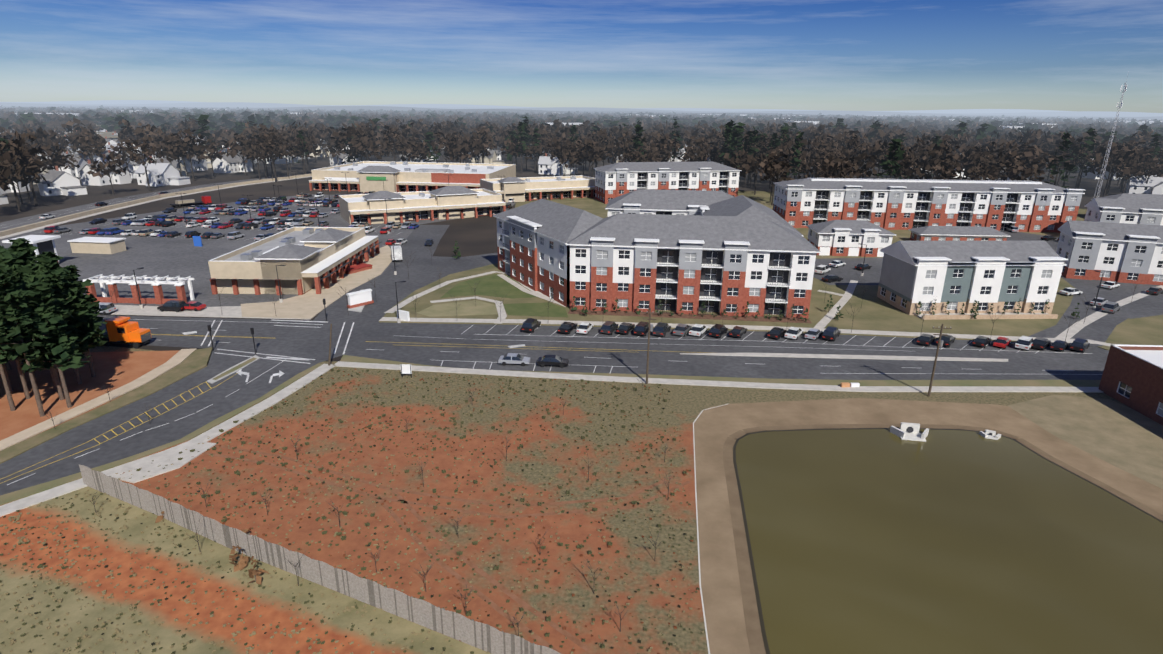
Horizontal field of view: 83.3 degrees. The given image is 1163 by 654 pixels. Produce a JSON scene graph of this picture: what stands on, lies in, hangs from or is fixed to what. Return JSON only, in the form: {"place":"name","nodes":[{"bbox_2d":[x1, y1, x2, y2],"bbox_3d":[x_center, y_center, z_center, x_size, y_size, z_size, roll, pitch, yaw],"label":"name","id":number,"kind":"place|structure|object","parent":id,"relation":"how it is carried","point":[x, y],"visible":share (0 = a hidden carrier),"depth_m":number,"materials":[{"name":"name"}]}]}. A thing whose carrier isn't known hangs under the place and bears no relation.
{"place":"outdoors","nodes":[
{"label":"outdoors","id":0,"kind":"place"},
{"bbox_2d":[0,350,179,440],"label":"clay bank","id":1,"kind":"structure","parent":0,"point":[114,370],"depth_m":89.69,"materials":[{"name":"orange soil"}]},
{"bbox_2d":[0,238,107,416],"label":"pine","id":2,"kind":"object","parent":1,"relation":"on","point":[49,309],"visible":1,"depth_m":79.87,"materials":[{"name":"green plant"}]},
{"bbox_2d":[0,174,294,230],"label":"road","id":3,"kind":"structure","parent":0,"point":[15,223],"depth_m":242.20,"materials":[{"name":"grey asphalt"}]},
{"bbox_2d":[0,347,341,494],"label":"side road","id":4,"kind":"structure","parent":0,"point":[116,448],"depth_m":79.93,"materials":[{"name":"grey asphalt"}]},
{"bbox_2d":[207,355,259,383],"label":"curb","id":5,"kind":"structure","parent":4,"relation":"on","point":[211,381],"depth_m":94.39,"materials":[{"name":"grey concrete"}]},
{"bbox_2d":[213,357,256,379],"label":"strip","id":6,"kind":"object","parent":5,"relation":"on","point":[236,368],"depth_m":95.11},
{"bbox_2d":[100,305,309,319],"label":"sidewalk","id":7,"kind":"structure","parent":0,"point":[231,312],"depth_m":120.72,"materials":[{"name":"concrete"}]},
{"bbox_2d":[0,486,490,653],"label":"grass","id":8,"kind":"structure","parent":0,"point":[270,613],"depth_m":50.75,"materials":[{"name":"plant"}]},
{"bbox_2d":[0,194,514,306],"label":"shop lot","id":9,"kind":"structure","parent":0,"point":[181,256],"depth_m":173.00,"materials":[{"name":"grey asphalt"}]},
{"bbox_2d":[2,235,60,263],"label":"canopy","id":10,"kind":"object","parent":9,"relation":"on","point":[44,243],"visible":0.44,"depth_m":151.95,"materials":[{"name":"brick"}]},
{"bbox_2d":[83,274,194,303],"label":"pergola","id":11,"kind":"object","parent":9,"relation":"on","point":[156,283],"visible":0.85,"depth_m":125.70,"materials":[{"name":"wood"}]},
{"bbox_2d":[67,236,371,273],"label":"building","id":12,"kind":"structure","parent":9,"relation":"on","point":[100,245],"depth_m":167.50,"materials":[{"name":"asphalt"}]},
{"bbox_2d":[53,197,507,245],"bbox_3d":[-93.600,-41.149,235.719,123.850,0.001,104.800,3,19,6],"label":"parked cars","id":13,"kind":"object","parent":9,"relation":"on","point":[237,223],"visible":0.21,"depth_m":205.02,"materials":[{"name":"white paint"}]},
{"bbox_2d":[170,196,401,261],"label":"lorries","id":14,"kind":"object","parent":9,"relation":"on","point":[397,256],"visible":0.94,"depth_m":244.27,"materials":[{"name":"black paint"}]},
{"bbox_2d":[208,227,380,294],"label":"retail building","id":15,"kind":"structure","parent":9,"relation":"on","point":[310,258],"depth_m":135.67,"materials":[{"name":"brick"}]},
{"bbox_2d":[338,186,505,224],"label":"strip mall","id":16,"kind":"structure","parent":9,"relation":"on","point":[450,202],"depth_m":222.82,"materials":[{"name":"brick"}]},
{"bbox_2d":[241,245,391,319],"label":"plaza","id":17,"kind":"structure","parent":0,"point":[308,305],"depth_m":130.20,"materials":[{"name":"beige concrete"}]},
{"bbox_2d":[313,225,497,321],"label":"entry road","id":18,"kind":"structure","parent":0,"point":[422,270],"depth_m":150.42,"materials":[{"name":"grey asphalt"}]},
{"bbox_2d":[348,291,371,311],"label":"entry island","id":19,"kind":"structure","parent":18,"relation":"on","point":[358,309],"depth_m":123.41,"materials":[{"name":"beige concrete"}]},
{"bbox_2d":[346,289,859,386],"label":"signs","id":20,"kind":"object","parent":19,"relation":"on","point":[359,298],"visible":0.85,"depth_m":123.86,"materials":[{"name":"white painted panel"},{"name":"brick"}]},
{"bbox_2d":[441,274,536,298],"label":"lawn","id":21,"kind":"structure","parent":0,"point":[488,285],"depth_m":138.14,"materials":[{"name":"green plant"}]},
{"bbox_2d":[503,302,567,316],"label":"lawn","id":22,"kind":"structure","parent":0,"point":[534,309],"depth_m":124.38,"materials":[{"name":"green plant"}]},
{"bbox_2d":[0,142,1126,360],"bbox_3d":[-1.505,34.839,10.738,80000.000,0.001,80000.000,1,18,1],"label":"ground","id":23,"kind":"structure","parent":0,"point":[472,236],"depth_m":285.96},
{"bbox_2d":[0,173,311,236],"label":"road","id":24,"kind":"structure","parent":23,"relation":"on","point":[48,222],"depth_m":244.16,"materials":[{"name":"grey asphalt"}]},
{"bbox_2d":[0,176,311,238],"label":"road","id":25,"kind":"structure","parent":23,"relation":"on","point":[38,228],"depth_m":235.21,"materials":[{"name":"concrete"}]},
{"bbox_2d":[309,161,515,192],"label":"shopping center","id":26,"kind":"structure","parent":23,"relation":"on","point":[364,176],"depth_m":294.51,"materials":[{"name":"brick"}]},
{"bbox_2d":[480,175,594,202],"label":"shops","id":27,"kind":"structure","parent":23,"relation":"on","point":[523,189],"depth_m":275.67,"materials":[{"name":"brick"}]},
{"bbox_2d":[0,105,1162,210],"bbox_3d":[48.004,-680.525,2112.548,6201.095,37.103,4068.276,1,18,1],"label":"forest","id":28,"kind":"object","parent":23,"relation":"on","point":[842,146],"visible":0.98,"depth_m":376.95,"materials":[{"name":"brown plant"}]},
{"bbox_2d":[0,128,1162,204],"bbox_3d":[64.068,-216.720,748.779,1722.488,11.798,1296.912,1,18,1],"label":"houses","id":29,"kind":"structure","parent":23,"relation":"on","point":[66,182],"depth_m":338.81,"materials":[{"name":"white"}]},
{"bbox_2d":[155,241,1079,583],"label":"shrubs","id":30,"kind":"object","parent":23,"relation":"on","point":[241,565],"visible":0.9,"depth_m":120.25,"materials":[{"name":"green plant"}]},
{"bbox_2d":[0,100,1162,121],"bbox_3d":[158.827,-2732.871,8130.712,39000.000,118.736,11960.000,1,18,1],"label":"distant hills","id":31,"kind":"structure","parent":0,"point":[465,108],"depth_m":7050.68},
{"bbox_2d":[0,0,1162,112],"label":"sky","id":32,"kind":"structure","parent":0,"point":[836,55],"materials":[{"name":"blue"}]},
{"bbox_2d":[32,345,1133,653],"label":"field","id":33,"kind":"structure","parent":0,"point":[686,405],"depth_m":66.04,"materials":[{"name":"soil"}]},
{"bbox_2d":[0,348,196,450],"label":"walk","id":34,"kind":"structure","parent":33,"relation":"on","point":[180,357],"depth_m":83.88,"materials":[{"name":"beige concrete"}]},
{"bbox_2d":[0,347,212,463],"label":"verge","id":35,"kind":"structure","parent":33,"relation":"on","point":[195,361],"depth_m":84.00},
{"bbox_2d":[0,363,322,505],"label":"verge","id":36,"kind":"structure","parent":33,"relation":"on","point":[19,494],"depth_m":71.77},
{"bbox_2d":[113,442,215,482],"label":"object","id":37,"kind":"object","parent":33,"relation":"on","point":[155,468],"visible":0.65,"depth_m":69.24,"materials":[{"name":"concrete"}]},
{"bbox_2d":[0,364,334,516],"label":"walk","id":38,"kind":"structure","parent":33,"relation":"on","point":[78,484],"depth_m":72.67,"materials":[{"name":"concrete"}]},
{"bbox_2d":[79,464,559,653],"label":"fence","id":39,"kind":"object","parent":33,"relation":"on","point":[472,632],"visible":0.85,"depth_m":51.70,"materials":[{"name":"grey wood"}]},
{"bbox_2d":[0,368,705,653],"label":"weeds","id":40,"kind":"object","parent":33,"relation":"on","point":[223,521],"visible":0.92,"depth_m":60.64,"materials":[{"name":"green"}]},
{"bbox_2d":[202,444,690,653],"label":"ruts","id":41,"kind":"structure","parent":33,"relation":"on","point":[531,609],"depth_m":62.29,"materials":[{"name":"brown soil"}]},
{"bbox_2d":[333,361,1102,392],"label":"walk","id":42,"kind":"structure","parent":33,"relation":"on","point":[747,384],"depth_m":91.66,"materials":[{"name":"concrete"}]},
{"bbox_2d":[340,355,1100,386],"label":"verge","id":43,"kind":"structure","parent":33,"relation":"on","point":[1046,383],"depth_m":93.19,"materials":[{"name":"green plant"}]},
{"bbox_2d":[133,171,1103,396],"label":"poles","id":44,"kind":"object","parent":43,"relation":"on","point":[940,341],"visible":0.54,"depth_m":101.96,"materials":[{"name":"brown wood"}]},
{"bbox_2d":[16,109,1161,137],"bbox_3d":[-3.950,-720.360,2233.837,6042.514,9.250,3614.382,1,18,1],"label":"buildings","id":45,"kind":"structure","parent":0,"point":[110,133],"depth_m":1276.74,"materials":[{"name":"grey"}]},
{"bbox_2d":[95,315,1108,379],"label":"road","id":46,"kind":"structure","parent":0,"point":[382,337],"depth_m":104.55,"materials":[{"name":"grey asphalt"}]},
{"bbox_2d":[98,315,151,347],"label":"orange truck","id":47,"kind":"object","parent":46,"relation":"on","point":[121,330],"visible":0.65,"depth_m":102.87,"materials":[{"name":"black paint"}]},
{"bbox_2d":[0,319,1101,484],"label":"road markings","id":48,"kind":"object","parent":46,"relation":"on","point":[239,372],"visible":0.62,"depth_m":104.01,"materials":[{"name":"white paint"}]},
{"bbox_2d":[680,353,1007,361],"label":"median","id":49,"kind":"object","parent":46,"relation":"on","point":[881,357],"visible":0.83,"depth_m":102.23,"materials":[{"name":"concrete"}]},
{"bbox_2d":[379,191,1162,349],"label":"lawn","id":50,"kind":"structure","parent":0,"point":[875,313],"depth_m":121.44,"materials":[{"name":"green plant"}]},
{"bbox_2d":[417,300,497,316],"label":"lawn","id":51,"kind":"structure","parent":50,"relation":"on","point":[473,307],"depth_m":124.04,"materials":[{"name":"beige plant"}]},
{"bbox_2d":[430,296,506,323],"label":"sidewalk","id":52,"kind":"structure","parent":50,"relation":"on","point":[499,320],"depth_m":128.33,"materials":[{"name":"concrete"}]},
{"bbox_2d":[384,271,569,312],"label":"sidewalk","id":53,"kind":"structure","parent":50,"relation":"on","point":[402,304],"depth_m":136.10,"materials":[{"name":"concrete"}]},
{"bbox_2d":[498,274,556,302],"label":"sidewalk","id":54,"kind":"structure","parent":50,"relation":"on","point":[515,284],"depth_m":138.23,"materials":[{"name":"concrete"}]},
{"bbox_2d":[42,241,1142,635],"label":"saplings","id":55,"kind":"object","parent":50,"relation":"on","point":[506,439],"visible":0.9,"depth_m":70.58,"materials":[{"name":"brown"}]},
{"bbox_2d":[39,191,1162,367],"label":"cars","id":56,"kind":"object","parent":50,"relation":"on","point":[720,330],"visible":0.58,"depth_m":154.02,"materials":[{"name":"black paint"}]},
{"bbox_2d":[493,189,820,317],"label":"apartment building","id":57,"kind":"structure","parent":50,"relation":"on","point":[686,251],"depth_m":122.54,"materials":[{"name":"brick"}]},
{"bbox_2d":[594,161,741,203],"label":"apartment building","id":58,"kind":"structure","parent":50,"relation":"on","point":[614,180],"depth_m":268.91,"materials":[{"name":"brick"}]},
{"bbox_2d":[568,309,810,322],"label":"bed","id":59,"kind":"object","parent":50,"relation":"on","point":[689,316],"visible":0.57,"depth_m":121.32,"materials":[{"name":"brown soil"}]},
{"bbox_2d":[379,317,1128,345],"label":"walk","id":60,"kind":"structure","parent":50,"relation":"on","point":[968,336],"depth_m":115.72,"materials":[{"name":"concrete"}]},
{"bbox_2d":[818,290,848,296],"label":"sidewalk","id":61,"kind":"structure","parent":50,"relation":"on","point":[833,293],"depth_m":137.66,"materials":[{"name":"concrete"}]},
{"bbox_2d":[813,280,857,329],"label":"sidewalk","id":62,"kind":"structure","parent":50,"relation":"on","point":[824,321],"depth_m":128.49,"materials":[{"name":"concrete"}]},
{"bbox_2d":[813,257,882,284],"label":"parking lot","id":63,"kind":"structure","parent":50,"relation":"on","point":[847,272],"depth_m":156.84,"materials":[{"name":"grey asphalt"}]},
{"bbox_2d":[806,220,895,256],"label":"apartment building","id":64,"kind":"structure","parent":50,"relation":"on","point":[838,238],"depth_m":172.76,"materials":[{"name":"paint"}]},
{"bbox_2d":[773,178,1084,232],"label":"apartment building","id":65,"kind":"structure","parent":50,"relation":"on","point":[998,205],"depth_m":211.26,"materials":[{"name":"brick"}]},
{"bbox_2d":[908,226,1010,240],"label":"garage","id":66,"kind":"structure","parent":50,"relation":"on","point":[947,233],"depth_m":188.64,"materials":[{"name":"brick"}]},
{"bbox_2d":[877,241,1067,319],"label":"apartment building","id":67,"kind":"structure","parent":50,"relation":"on","point":[985,274],"depth_m":123.28,"materials":[{"name":"concrete"},{"name":"shingle"},{"name":"brick"}]},
{"bbox_2d":[1003,232,1058,245],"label":"lot","id":68,"kind":"structure","parent":50,"relation":"on","point":[1018,236],"depth_m":201.98,"materials":[{"name":"grey asphalt"}]},
{"bbox_2d":[1054,285,1162,340],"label":"walk","id":69,"kind":"structure","parent":50,"relation":"on","point":[1080,325],"depth_m":122.05,"materials":[{"name":"concrete"}]},
{"bbox_2d":[1056,220,1162,284],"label":"apartment building","id":70,"kind":"structure","parent":50,"relation":"on","point":[1122,252],"depth_m":148.89,"materials":[{"name":"paint"}]},
{"bbox_2d":[1094,83,1126,197],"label":"radio mast","id":71,"kind":"object","parent":50,"relation":"on","point":[1121,103],"visible":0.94,"depth_m":254.81,"materials":[{"name":"grey"}]},
{"bbox_2d":[1061,275,1162,318],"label":"lot","id":72,"kind":"structure","parent":50,"relation":"on","point":[1149,305],"depth_m":138.49,"materials":[{"name":"grey asphalt"}]},
{"bbox_2d":[1084,198,1162,225],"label":"apartment building","id":73,"kind":"structure","parent":50,"relation":"on","point":[1146,212],"depth_m":190.35,"materials":[{"name":"brick"}]},
{"bbox_2d":[1091,193,1162,200],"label":"roof","id":74,"kind":"structure","parent":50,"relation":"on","point":[1150,197],"depth_m":233.20,"materials":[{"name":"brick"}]},
{"bbox_2d":[693,398,1162,653],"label":"pond bank","id":75,"kind":"structure","parent":0,"point":[715,427],"depth_m":74.29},
{"bbox_2d":[693,404,726,653],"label":"silt line","id":76,"kind":"object","parent":75,"relation":"on","point":[698,538],"visible":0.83,"depth_m":58.06,"materials":[{"name":"grey"}]},
{"bbox_2d":[723,424,1162,653],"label":"pond rim","id":77,"kind":"object","parent":75,"relation":"on","point":[753,628],"visible":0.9,"depth_m":65.13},
{"bbox_2d":[1007,394,1162,488],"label":"dirt ground","id":78,"kind":"structure","parent":75,"relation":"on","point":[1122,437],"depth_m":79.82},
{"bbox_2d":[1099,345,1162,425],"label":"brick building","id":79,"kind":"structure","parent":78,"relation":"on","point":[1132,376],"depth_m":85.76,"materials":[{"name":"red brick"}]},
{"bbox_2d":[735,429,1162,653],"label":"pond water","id":80,"kind":"structure","parent":0,"point":[874,541],"depth_m":57.51,"materials":[{"name":"green liquid"}]},
{"bbox_2d":[890,422,1000,441],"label":"culverts","id":81,"kind":"object","parent":80,"relation":"on","point":[907,431],"visible":0.96,"depth_m":77.67,"materials":[{"name":"grey concrete"}]},
{"bbox_2d":[1006,240,1127,346],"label":"side street","id":82,"kind":"structure","parent":0,"point":[1101,329],"depth_m":119.63,"materials":[{"name":"grey asphalt"}]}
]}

